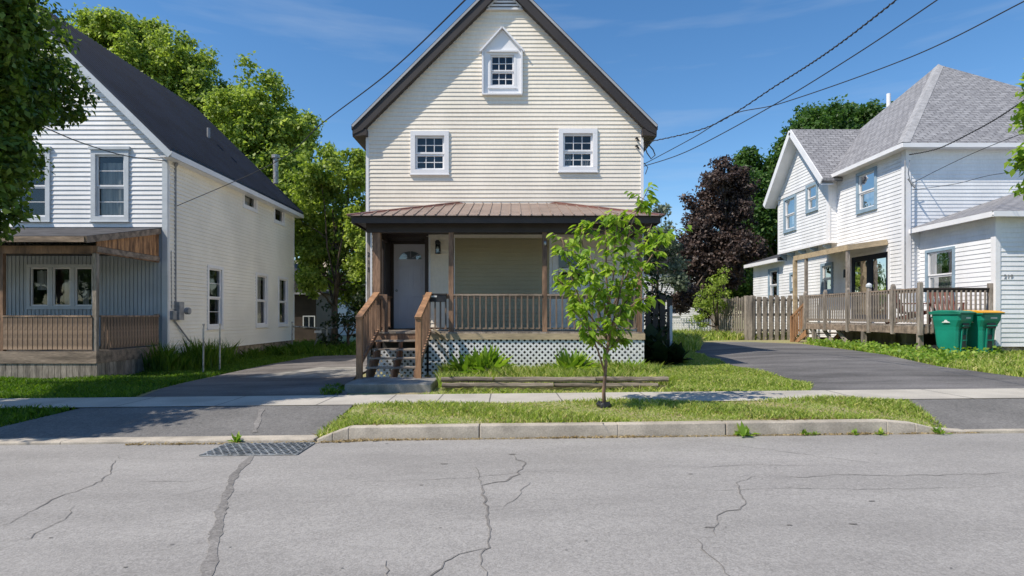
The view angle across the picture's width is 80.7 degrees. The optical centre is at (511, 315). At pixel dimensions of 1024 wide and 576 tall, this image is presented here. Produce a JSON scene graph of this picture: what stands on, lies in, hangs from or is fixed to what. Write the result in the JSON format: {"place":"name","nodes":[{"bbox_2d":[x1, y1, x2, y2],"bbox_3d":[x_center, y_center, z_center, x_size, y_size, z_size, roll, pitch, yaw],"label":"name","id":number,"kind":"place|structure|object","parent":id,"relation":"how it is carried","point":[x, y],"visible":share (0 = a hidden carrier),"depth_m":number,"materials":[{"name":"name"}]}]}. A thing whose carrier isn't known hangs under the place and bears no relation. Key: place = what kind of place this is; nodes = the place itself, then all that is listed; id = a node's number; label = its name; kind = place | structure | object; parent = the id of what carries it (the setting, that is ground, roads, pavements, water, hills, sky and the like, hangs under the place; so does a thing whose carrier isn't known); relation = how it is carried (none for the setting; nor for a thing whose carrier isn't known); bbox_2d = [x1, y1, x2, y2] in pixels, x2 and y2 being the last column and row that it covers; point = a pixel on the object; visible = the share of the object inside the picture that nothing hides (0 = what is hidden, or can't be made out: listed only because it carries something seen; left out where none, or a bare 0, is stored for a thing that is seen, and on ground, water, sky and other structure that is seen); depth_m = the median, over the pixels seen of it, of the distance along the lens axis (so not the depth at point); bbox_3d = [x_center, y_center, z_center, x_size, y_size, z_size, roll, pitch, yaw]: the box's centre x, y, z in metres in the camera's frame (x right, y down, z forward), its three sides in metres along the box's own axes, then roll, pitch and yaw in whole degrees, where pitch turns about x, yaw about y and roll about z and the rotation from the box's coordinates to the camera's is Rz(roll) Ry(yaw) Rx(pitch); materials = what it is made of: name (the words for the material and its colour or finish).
{"place":"outdoors","nodes":[
{"label":"outdoors","id":0,"kind":"place"},
{"bbox_2d":[0,404,75,426],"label":"verge grass","id":1,"kind":"structure","parent":0,"point":[10,415],"depth_m":8.63,"materials":[{"name":"plant"}]},
{"bbox_2d":[0,353,317,397],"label":"lawn grass","id":2,"kind":"structure","parent":0,"point":[121,385],"depth_m":12.78,"materials":[{"name":"plant"}]},
{"bbox_2d":[0,405,351,438],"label":"driveway apron","id":3,"kind":"object","parent":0,"point":[170,421],"visible":0.77,"depth_m":8.18,"materials":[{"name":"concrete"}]},
{"bbox_2d":[141,355,366,396],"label":"driveway","id":4,"kind":"structure","parent":0,"point":[230,384],"depth_m":12.34,"materials":[{"name":"asphalt"}]},
{"bbox_2d":[239,367,366,377],"bbox_3d":[-4.551,1.389,14.915,2.768,0.087,2.950,0,0,17],"label":"driveway patch","id":5,"kind":"object","parent":4,"relation":"on","point":[318,372],"visible":0.89,"depth_m":14.55,"materials":[{"name":"concrete"}]},
{"bbox_2d":[319,382,344,394],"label":"driveway weeds","id":6,"kind":"object","parent":4,"relation":"on","point":[332,390],"visible":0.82,"depth_m":10.45,"materials":[{"name":"plant"}]},
{"bbox_2d":[262,338,355,355],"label":"back grass","id":7,"kind":"structure","parent":0,"point":[306,346],"depth_m":23.09,"materials":[{"name":"plant"}]},
{"bbox_2d":[1,317,1020,439],"bbox_3d":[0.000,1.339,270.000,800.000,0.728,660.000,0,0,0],"label":"ground","id":8,"kind":"structure","parent":0,"point":[344,338],"depth_m":10.89,"materials":[{"name":"plant"}]},
{"bbox_2d":[0,0,100,244],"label":"street maple","id":9,"kind":"object","parent":8,"relation":"on","point":[29,76],"visible":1,"depth_m":8.58,"materials":[{"name":"green plant"}]},
{"bbox_2d":[0,3,303,378],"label":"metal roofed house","id":10,"kind":"structure","parent":8,"relation":"on","point":[109,262],"depth_m":16.87,"materials":[{"name":"white plastic"}]},
{"bbox_2d":[17,146,51,221],"bbox_3d":[-13.450,-3.665,17.098,1.180,2.110,0.645,0,0,0],"label":"window","id":11,"kind":"structure","parent":10,"relation":"in","point":[41,195],"depth_m":16.89,"materials":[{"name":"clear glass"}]},
{"bbox_2d":[26,264,91,308],"bbox_3d":[-12.590,-0.810,17.148,1.940,1.260,0.645,0,0,0],"label":"window","id":12,"kind":"structure","parent":10,"relation":"in","point":[48,286],"depth_m":16.90,"materials":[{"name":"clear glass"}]},
{"bbox_2d":[43,126,165,160],"bbox_3d":[-8.924,-3.803,13.134,0.209,1.038,7.465,0,0,-12],"label":"overhead cable","id":13,"kind":"object","parent":10,"relation":"attached to","point":[99,148],"visible":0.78,"depth_m":13.16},
{"bbox_2d":[88,146,130,221],"bbox_3d":[-11.230,-3.665,17.098,1.140,2.110,0.645,0,0,0],"label":"window","id":14,"kind":"structure","parent":10,"relation":"in","point":[109,172],"depth_m":16.87,"materials":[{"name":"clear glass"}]},
{"bbox_2d":[206,265,224,329],"bbox_3d":[-9.910,-0.585,19.595,0.620,2.070,1.080,0,0,0],"label":"window","id":15,"kind":"structure","parent":10,"relation":"in","point":[215,274],"depth_m":20.02,"materials":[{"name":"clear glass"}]},
{"bbox_2d":[242,194,257,212],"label":"window","id":16,"kind":"structure","parent":10,"relation":"in","point":[250,204],"depth_m":22.51,"materials":[{"name":"clear glass"}]},
{"bbox_2d":[255,272,267,327],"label":"window","id":17,"kind":"structure","parent":10,"relation":"in","point":[261,280],"depth_m":23.62,"materials":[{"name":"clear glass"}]},
{"bbox_2d":[273,208,285,226],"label":"window","id":18,"kind":"structure","parent":10,"relation":"in","point":[279,217],"depth_m":25.45,"materials":[{"name":"clear glass"}]},
{"bbox_2d":[278,276,288,326],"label":"window","id":19,"kind":"structure","parent":10,"relation":"in","point":[283,282],"depth_m":25.83,"materials":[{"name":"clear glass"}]},
{"bbox_2d":[177,0,465,205],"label":"overhead cable","id":20,"kind":"object","parent":10,"relation":"attached to","point":[451,13],"visible":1,"depth_m":9.97,"materials":[{"name":"rubber"}]},
{"bbox_2d":[0,435,320,444],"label":"kerb flush","id":21,"kind":"object","parent":8,"relation":"on","point":[134,440],"visible":0.61,"depth_m":7.38,"materials":[{"name":"concrete"}]},
{"bbox_2d":[136,336,243,372],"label":"tall grass","id":22,"kind":"structure","parent":8,"relation":"on","point":[169,360],"depth_m":16.68,"materials":[{"name":"plant"}]},
{"bbox_2d":[61,2,327,263],"bbox_3d":[-20.312,-8.834,37.303,19.827,20.697,11.464,0,0,0],"label":"maple tree","id":23,"kind":"object","parent":8,"relation":"on","point":[254,126],"visible":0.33,"depth_m":34.73,"materials":[{"name":"green plant"}]},
{"bbox_2d":[202,324,204,371],"bbox_3d":[-8.137,0.880,15.900,0.056,1.340,0.055,0,0,41],"label":"metal stake","id":24,"kind":"object","parent":8,"relation":"on","point":[203,325],"visible":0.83,"depth_m":15.88,"materials":[{"name":"metal"}]},
{"bbox_2d":[219,323,220,369],"bbox_3d":[-8.040,0.880,16.600,0.056,1.340,0.055,0,0,41],"label":"metal stake","id":25,"kind":"object","parent":8,"relation":"on","point":[219,346],"visible":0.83,"depth_m":16.58,"materials":[{"name":"metal"}]},
{"bbox_2d":[234,341,300,358],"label":"foundation weeds","id":26,"kind":"object","parent":8,"relation":"on","point":[250,353],"visible":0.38,"depth_m":21.63,"materials":[{"name":"plant"}]},
{"bbox_2d":[291,322,342,345],"bbox_3d":[-8.149,0.906,25.355,2.343,1.312,0.446,0,0,-2],"label":"pipe fence","id":27,"kind":"object","parent":8,"relation":"on","point":[319,332],"visible":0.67,"depth_m":25.34,"materials":[{"name":"metal"}]},
{"bbox_2d":[293,263,343,342],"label":"dark shed","id":28,"kind":"structure","parent":8,"relation":"on","point":[309,312],"depth_m":32.00,"materials":[{"name":"brown paint"}]},
{"bbox_2d":[303,316,314,326],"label":"window","id":29,"kind":"structure","parent":28,"relation":"in","point":[303,316],"depth_m":31.97,"materials":[{"name":"clear plastic"}]},
{"bbox_2d":[272,140,365,341],"bbox_3d":[-8.364,-3.426,28.249,7.006,9.774,5.508,0,0,0],"label":"slender tree","id":30,"kind":"object","parent":8,"relation":"on","point":[328,235],"visible":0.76,"depth_m":27.61,"materials":[{"name":"green plant"}]},
{"bbox_2d":[296,262,355,334],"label":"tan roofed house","id":31,"kind":"structure","parent":8,"relation":"on","point":[341,311],"depth_m":46.00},
{"bbox_2d":[338,304,346,321],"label":"window","id":32,"kind":"structure","parent":31,"relation":"in","point":[341,311],"depth_m":45.90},
{"bbox_2d":[314,283,365,347],"bbox_3d":[-6.797,0.048,24.940,2.664,3.004,2.366,0,0,-19],"label":"dark shrub","id":33,"kind":"object","parent":8,"relation":"on","point":[345,321],"visible":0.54,"depth_m":24.93,"materials":[{"name":"green plant"}]},
{"bbox_2d":[345,377,437,392],"bbox_3d":[-2.185,1.298,11.175,1.530,0.205,1.150,0,0,0],"label":"concrete landing","id":34,"kind":"object","parent":8,"relation":"on","point":[388,384],"visible":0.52,"depth_m":10.60,"materials":[{"name":"concrete"}]},
{"bbox_2d":[317,423,479,441],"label":"kerb","id":35,"kind":"structure","parent":8,"relation":"on","point":[431,431],"depth_m":7.39,"materials":[{"name":"concrete"}]},
{"bbox_2d":[442,382,552,387],"bbox_3d":[-0.251,1.214,10.529,1.942,0.104,0.109,0,0,0],"label":"landscape timber","id":36,"kind":"object","parent":8,"relation":"on","point":[495,385],"visible":0.99,"depth_m":10.49,"materials":[{"name":"wood"}]},
{"bbox_2d":[441,377,595,381],"bbox_3d":[0.110,1.116,10.559,2.702,0.100,0.109,0,0,0],"label":"landscape timber","id":37,"kind":"object","parent":36,"relation":"on","point":[520,379],"visible":1,"depth_m":10.52,"materials":[{"name":"wood"}]},
{"bbox_2d":[346,0,665,378],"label":"cream house","id":38,"kind":"structure","parent":8,"relation":"on","point":[498,141],"depth_m":14.85,"materials":[{"name":"plastic"}]},
{"bbox_2d":[394,244,424,327],"bbox_3d":[-2.630,-0.760,15.590,0.860,2.180,0.100,0,0,0],"label":"door","id":39,"kind":"structure","parent":38,"relation":"in","point":[409,259],"depth_m":15.60,"materials":[{"name":"white paint"}]},
{"bbox_2d":[410,131,449,175],"bbox_3d":[-2.026,-4.003,15.110,0.977,1.093,0.620,0,0,0],"label":"window","id":40,"kind":"structure","parent":38,"relation":"in","point":[429,150],"depth_m":14.89,"materials":[{"name":"clear glass"}]},
{"bbox_2d":[429,293,446,301],"bbox_3d":[-1.610,-0.392,13.047,0.400,0.184,0.117,0,0,0],"label":"mailbox","id":41,"kind":"object","parent":38,"relation":"attached to","point":[438,297],"visible":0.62,"depth_m":12.99,"materials":[{"name":"black plastic"}]},
{"bbox_2d":[488,53,516,88],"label":"window","id":42,"kind":"structure","parent":38,"relation":"in","point":[501,66],"depth_m":14.90,"materials":[{"name":"clear glass"}]},
{"bbox_2d":[552,248,593,290],"bbox_3d":[1.510,-1.135,15.115,1.050,1.070,0.610,0,0,0],"label":"window","id":43,"kind":"structure","parent":38,"relation":"in","point":[558,263],"depth_m":14.89,"materials":[{"name":"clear glass"}]},
{"bbox_2d":[558,129,597,172],"bbox_3d":[1.625,-4.062,15.110,0.990,1.085,0.620,0,0,0],"label":"window","id":44,"kind":"structure","parent":38,"relation":"in","point":[577,148],"depth_m":14.89,"materials":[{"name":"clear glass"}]},
{"bbox_2d":[644,0,895,142],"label":"overhead cable","id":45,"kind":"object","parent":38,"relation":"attached to","point":[866,23],"visible":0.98,"depth_m":10.43,"materials":[{"name":"rubber"}]},
{"bbox_2d":[645,0,937,165],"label":"overhead cable","id":46,"kind":"object","parent":38,"relation":"attached to","point":[807,84],"visible":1,"depth_m":10.59,"materials":[{"name":"rubber"}]},
{"bbox_2d":[645,1,1023,163],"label":"overhead cable","id":47,"kind":"object","parent":38,"relation":"attached to","point":[858,76],"visible":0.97,"depth_m":10.07,"materials":[{"name":"rubber"}]},
{"bbox_2d":[431,360,676,387],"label":"grass","id":48,"kind":"structure","parent":8,"relation":"on","point":[648,370],"depth_m":11.41,"materials":[{"name":"plant"}]},
{"bbox_2d":[441,348,483,374],"bbox_3d":[-0.871,0.941,12.395,1.042,0.599,1.396,0,0,29],"label":"daylily","id":49,"kind":"object","parent":48,"relation":"on","point":[465,363],"visible":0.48,"depth_m":12.23,"materials":[{"name":"green plant"}]},
{"bbox_2d":[449,344,516,374],"bbox_3d":[-0.528,0.899,12.360,1.539,0.683,1.426,0,0,0],"label":"daylily","id":50,"kind":"object","parent":48,"relation":"on","point":[491,357],"visible":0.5,"depth_m":12.09,"materials":[{"name":"green plant"}]},
{"bbox_2d":[546,346,601,371],"bbox_3d":[1.258,0.910,12.226,1.330,0.660,1.355,0,0,31],"label":"daylily","id":51,"kind":"object","parent":48,"relation":"on","point":[576,360],"visible":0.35,"depth_m":12.13,"materials":[{"name":"green plant"}]},
{"bbox_2d":[480,421,725,439],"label":"kerb","id":52,"kind":"structure","parent":8,"relation":"on","point":[590,429],"depth_m":7.39,"materials":[{"name":"concrete"}]},
{"bbox_2d":[554,382,657,387],"bbox_3d":[1.645,1.214,10.562,1.816,0.099,0.110,0,0,0],"label":"landscape timber","id":53,"kind":"object","parent":8,"relation":"on","point":[595,385],"visible":0.9,"depth_m":10.53,"materials":[{"name":"wood"}]},
{"bbox_2d":[596,376,668,381],"bbox_3d":[2.104,1.112,10.572,1.274,0.101,0.105,0,0,0],"label":"landscape timber","id":54,"kind":"object","parent":53,"relation":"on","point":[638,379],"visible":0.97,"depth_m":10.54,"materials":[{"name":"wood"}]},
{"bbox_2d":[420,385,808,393],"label":"edge weeds","id":55,"kind":"object","parent":8,"relation":"on","point":[510,390],"visible":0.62,"depth_m":10.23,"materials":[{"name":"green plant"}]},
{"bbox_2d":[611,355,646,369],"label":"daylily","id":56,"kind":"object","parent":8,"relation":"on","point":[630,363],"visible":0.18,"depth_m":12.20,"materials":[{"name":"green plant"}]},
{"bbox_2d":[630,323,683,358],"bbox_3d":[3.432,0.675,15.270,1.722,1.006,1.468,0,0,44],"label":"hosta","id":57,"kind":"object","parent":8,"relation":"on","point":[651,332],"visible":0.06,"depth_m":15.11,"materials":[{"name":"green plant"}]},
{"bbox_2d":[644,262,672,334],"bbox_3d":[4.108,-0.208,17.239,1.209,2.618,1.137,0,0,0],"label":"ivy bush","id":58,"kind":"object","parent":8,"relation":"on","point":[655,291],"visible":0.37,"depth_m":17.07,"materials":[{"name":"green plant"}]},
{"bbox_2d":[645,295,675,339],"bbox_3d":[4.050,0.313,16.945,1.100,1.775,0.090,0,0,0],"label":"old board fence","id":59,"kind":"object","parent":8,"relation":"on","point":[662,310],"visible":0.38,"depth_m":16.90,"materials":[{"name":"brown paint"}]},
{"bbox_2d":[639,340,683,364],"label":"hosta","id":60,"kind":"object","parent":8,"relation":"on","point":[656,352],"visible":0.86,"depth_m":14.25,"materials":[{"name":"green plant"}]},
{"bbox_2d":[644,203,691,294],"bbox_3d":[7.404,-2.360,30.048,3.779,6.728,3.184,0,0,-23],"label":"silvery tree","id":61,"kind":"object","parent":8,"relation":"on","point":[677,281],"visible":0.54,"depth_m":29.62,"materials":[{"name":"green plant"}]},
{"bbox_2d":[669,305,672,346],"bbox_3d":[4.008,0.445,15.200,0.080,1.410,0.080,0,0,0],"label":"vinyl post","id":62,"kind":"object","parent":8,"relation":"on","point":[670,325],"visible":0.8,"depth_m":15.17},
{"bbox_2d":[644,252,711,330],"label":"white house","id":63,"kind":"structure","parent":8,"relation":"on","point":[679,317],"depth_m":39.99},
{"bbox_2d":[652,313,729,330],"bbox_3d":[8.938,0.490,30.070,4.125,1.220,0.160,0,0,0],"label":"picket fence","id":64,"kind":"object","parent":8,"relation":"on","point":[684,322],"visible":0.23,"depth_m":29.99,"materials":[{"name":"wood"}]},
{"bbox_2d":[686,265,732,331],"bbox_3d":[8.860,-0.615,26.872,2.004,3.239,2.661,0,0,33],"label":"leafy shrub","id":65,"kind":"object","parent":8,"relation":"on","point":[704,304],"visible":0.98,"depth_m":26.81,"materials":[{"name":"green plant"}]},
{"bbox_2d":[666,154,773,327],"bbox_3d":[11.111,-3.883,33.936,5.758,9.797,5.235,0,0,0],"label":"purple maple tree","id":66,"kind":"object","parent":8,"relation":"on","point":[712,211],"visible":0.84,"depth_m":33.06,"materials":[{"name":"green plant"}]},
{"bbox_2d":[650,349,814,391],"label":"lawn grass","id":67,"kind":"structure","parent":8,"relation":"on","point":[702,370],"depth_m":11.57,"materials":[{"name":"plant"}]},
{"bbox_2d":[653,339,693,362],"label":"hosta","id":68,"kind":"object","parent":67,"relation":"on","point":[680,353],"visible":0.6,"depth_m":14.31,"materials":[{"name":"green plant"}]},
{"bbox_2d":[734,421,759,436],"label":"kerb weed","id":69,"kind":"object","parent":8,"relation":"on","point":[742,430],"visible":0.93,"depth_m":7.30,"materials":[{"name":"green plant"}]},
{"bbox_2d":[711,295,808,339],"bbox_3d":[10.970,0.124,27.190,2.620,1.951,4.620,0,0,0],"label":"board fence","id":70,"kind":"object","parent":8,"relation":"on","point":[749,315],"visible":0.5,"depth_m":24.92,"materials":[{"name":"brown wood"}]},
{"bbox_2d":[799,429,812,435],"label":"kerb weed","id":71,"kind":"object","parent":8,"relation":"on","point":[805,432],"visible":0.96,"depth_m":7.34,"materials":[{"name":"green plant"}]},
{"bbox_2d":[726,94,892,319],"bbox_3d":[19.657,-7.101,41.103,15.229,16.211,9.511,0,0,0],"label":"broadleaf tree","id":72,"kind":"object","parent":8,"relation":"on","point":[846,115],"visible":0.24,"depth_m":39.00,"materials":[{"name":"green plant"}]},
{"bbox_2d":[722,419,967,436],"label":"kerb","id":73,"kind":"structure","parent":8,"relation":"on","point":[821,426],"depth_m":7.39,"materials":[{"name":"concrete"}]},
{"bbox_2d":[744,64,1023,350],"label":"hip roofed house","id":74,"kind":"structure","parent":8,"relation":"on","point":[864,226],"depth_m":19.62,"materials":[{"name":"white plastic"}]},
{"bbox_2d":[768,268,778,301],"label":"window","id":75,"kind":"structure","parent":74,"relation":"in","point":[773,274],"depth_m":28.42,"materials":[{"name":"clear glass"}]},
{"bbox_2d":[783,194,796,233],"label":"window","id":76,"kind":"structure","parent":74,"relation":"in","point":[789,203],"depth_m":26.02,"materials":[{"name":"clear glass"}]},
{"bbox_2d":[789,272,792,291],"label":"window","id":77,"kind":"structure","parent":74,"relation":"in","point":[790,274],"depth_m":26.51,"materials":[{"name":"clear glass"}]},
{"bbox_2d":[805,181,818,213],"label":"window","id":78,"kind":"structure","parent":74,"relation":"in","point":[811,193],"depth_m":24.15,"materials":[{"name":"clear glass"}]},
{"bbox_2d":[820,262,833,293],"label":"window","id":79,"kind":"structure","parent":74,"relation":"in","point":[826,269],"depth_m":23.61,"materials":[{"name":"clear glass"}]},
{"bbox_2d":[852,255,868,321],"bbox_3d":[12.330,-0.945,21.307,0.040,2.310,1.079,0,0,0],"label":"door","id":80,"kind":"structure","parent":74,"relation":"in","point":[860,265],"depth_m":21.35,"materials":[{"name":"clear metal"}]},
{"bbox_2d":[855,166,877,214],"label":"window","id":81,"kind":"structure","parent":74,"relation":"in","point":[866,180],"depth_m":20.96,"materials":[{"name":"clear glass"}]},
{"bbox_2d":[869,252,887,321],"bbox_3d":[12.330,-0.945,20.222,0.040,2.310,1.079,0,0,0],"label":"door","id":82,"kind":"structure","parent":74,"relation":"in","point":[878,263],"depth_m":20.28,"materials":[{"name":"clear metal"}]},
{"bbox_2d":[885,289,930,324],"bbox_3d":[11.358,-0.274,17.310,0.780,1.051,0.986,0,0,-40],"label":"deck chair","id":83,"kind":"object","parent":74,"relation":"on","point":[924,312],"visible":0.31,"depth_m":17.14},
{"bbox_2d":[924,246,955,301],"bbox_3d":[12.793,-1.210,17.890,0.286,1.580,1.250,0,0,0],"label":"window","id":84,"kind":"structure","parent":74,"relation":"in","point":[940,262],"depth_m":17.92,"materials":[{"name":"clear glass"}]},
{"bbox_2d":[929,292,967,310],"bbox_3d":[12.199,-0.274,16.985,0.780,1.051,0.986,0,0,20],"label":"deck chair","id":85,"kind":"object","parent":74,"relation":"on","point":[949,306],"visible":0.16,"depth_m":17.19,"materials":[{"name":"wood"}]},
{"bbox_2d":[909,100,1023,154],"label":"overhead cable","id":86,"kind":"object","parent":74,"relation":"attached to","point":[970,132],"visible":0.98,"depth_m":15.74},
{"bbox_2d":[913,134,1020,182],"bbox_3d":[11.927,-4.149,15.539,0.164,0.193,6.170,0,0,9],"label":"overhead cable","id":87,"kind":"object","parent":74,"relation":"attached to","point":[966,156],"visible":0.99,"depth_m":15.97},
{"bbox_2d":[914,170,1019,189],"bbox_3d":[12.153,-3.557,15.508,0.553,0.669,6.183,0,0,9],"label":"overhead cable","id":88,"kind":"object","parent":74,"relation":"attached to","point":[962,182],"visible":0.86,"depth_m":16.89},
{"bbox_2d":[806,337,1005,366],"bbox_3d":[10.765,0.908,17.322,3.326,0.424,9.216,0,0,0],"label":"ground cover","id":89,"kind":"object","parent":8,"relation":"on","point":[890,347],"visible":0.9,"depth_m":15.07,"materials":[{"name":"green plant"}]},
{"bbox_2d":[932,426,951,433],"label":"kerb weed","id":90,"kind":"object","parent":8,"relation":"on","point":[937,430],"visible":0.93,"depth_m":7.33,"materials":[{"name":"green plant"}]},
{"bbox_2d":[928,310,976,352],"bbox_3d":[11.124,0.417,15.241,0.690,1.119,0.792,0,0,-25],"label":"wheeled bin","id":91,"kind":"object","parent":8,"relation":"on","point":[951,327],"visible":0.77,"depth_m":15.02,"materials":[{"name":"green plastic"}]},
{"bbox_2d":[964,310,1004,353],"bbox_3d":[11.862,0.416,15.310,0.690,1.119,0.792,0,0,-12],"label":"wheeled bin","id":92,"kind":"object","parent":8,"relation":"on","point":[982,329],"visible":0.69,"depth_m":15.04,"materials":[{"name":"green plastic"}]},
{"bbox_2d":[964,429,1023,433],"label":"kerb flush","id":93,"kind":"object","parent":8,"relation":"on","point":[985,431],"visible":0.43,"depth_m":7.41,"materials":[{"name":"concrete"}]},
{"bbox_2d":[1004,58,1023,200],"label":"street tree","id":94,"kind":"object","parent":8,"relation":"on","point":[1019,150],"visible":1,"depth_m":8.69,"materials":[{"name":"green plant"}]},
{"bbox_2d":[0,409,1023,575],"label":"road","id":95,"kind":"structure","parent":0,"point":[899,505],"depth_m":4.70,"materials":[{"name":"asphalt"}]},
{"bbox_2d":[227,432,242,442],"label":"kerb weed","id":96,"kind":"object","parent":95,"relation":"on","point":[236,438],"visible":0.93,"depth_m":7.29,"materials":[{"name":"green plant"}]},
{"bbox_2d":[199,442,314,455],"bbox_3d":[-2.890,1.522,6.900,1.074,0.030,0.614,0,0,0],"label":"drain grate","id":97,"kind":"object","parent":95,"relation":"on","point":[256,449],"visible":1,"depth_m":6.85,"materials":[{"name":"metal"}]},
{"bbox_2d":[124,431,979,444],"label":"gutter litter","id":98,"kind":"object","parent":95,"relation":"on","point":[381,439],"visible":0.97,"depth_m":7.33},
{"bbox_2d":[873,427,885,434],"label":"kerb weed","id":99,"kind":"object","parent":95,"relation":"on","point":[879,431],"visible":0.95,"depth_m":7.32,"materials":[{"name":"green plant"}]},
{"bbox_2d":[0,388,1023,407],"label":"sidewalk","id":100,"kind":"structure","parent":0,"point":[498,397],"depth_m":9.49,"materials":[{"name":"concrete"}]},
{"bbox_2d":[39,0,1023,316],"label":"sky","id":101,"kind":"structure","parent":0,"point":[690,65],"materials":[{"name":"blue"}]},
{"bbox_2d":[312,393,946,437],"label":"verge","id":102,"kind":"structure","parent":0,"point":[551,403],"depth_m":8.11,"materials":[{"name":"plant"}]},
{"bbox_2d":[546,182,692,407],"bbox_3d":[1.538,-0.240,8.497,2.168,3.096,1.515,0,0,0],"label":"young tree","id":103,"kind":"object","parent":102,"relation":"on","point":[579,306],"visible":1,"depth_m":8.29,"materials":[{"name":"green plant"}]},
{"bbox_2d":[358,414,885,424],"bbox_3d":[1.592,1.336,7.660,7.174,0.134,0.503,0,0,0],"label":"verge straw","id":104,"kind":"object","parent":102,"relation":"on","point":[631,421],"visible":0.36,"depth_m":7.58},
{"bbox_2d":[666,327,798,352],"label":"back grass","id":105,"kind":"structure","parent":0,"point":[689,339],"depth_m":24.65,"materials":[{"name":"plant"}]},
{"bbox_2d":[695,342,1023,389],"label":"driveway","id":106,"kind":"structure","parent":0,"point":[823,368],"depth_m":12.55,"materials":[{"name":"asphalt"}]},
{"bbox_2d":[803,339,1023,376],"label":"lawn grass","id":107,"kind":"structure","parent":0,"point":[1009,363],"depth_m":13.18,"materials":[{"name":"plant"}]},
{"bbox_2d":[909,398,1023,429],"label":"driveway apron","id":108,"kind":"object","parent":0,"point":[962,414],"visible":0.83,"depth_m":8.22,"materials":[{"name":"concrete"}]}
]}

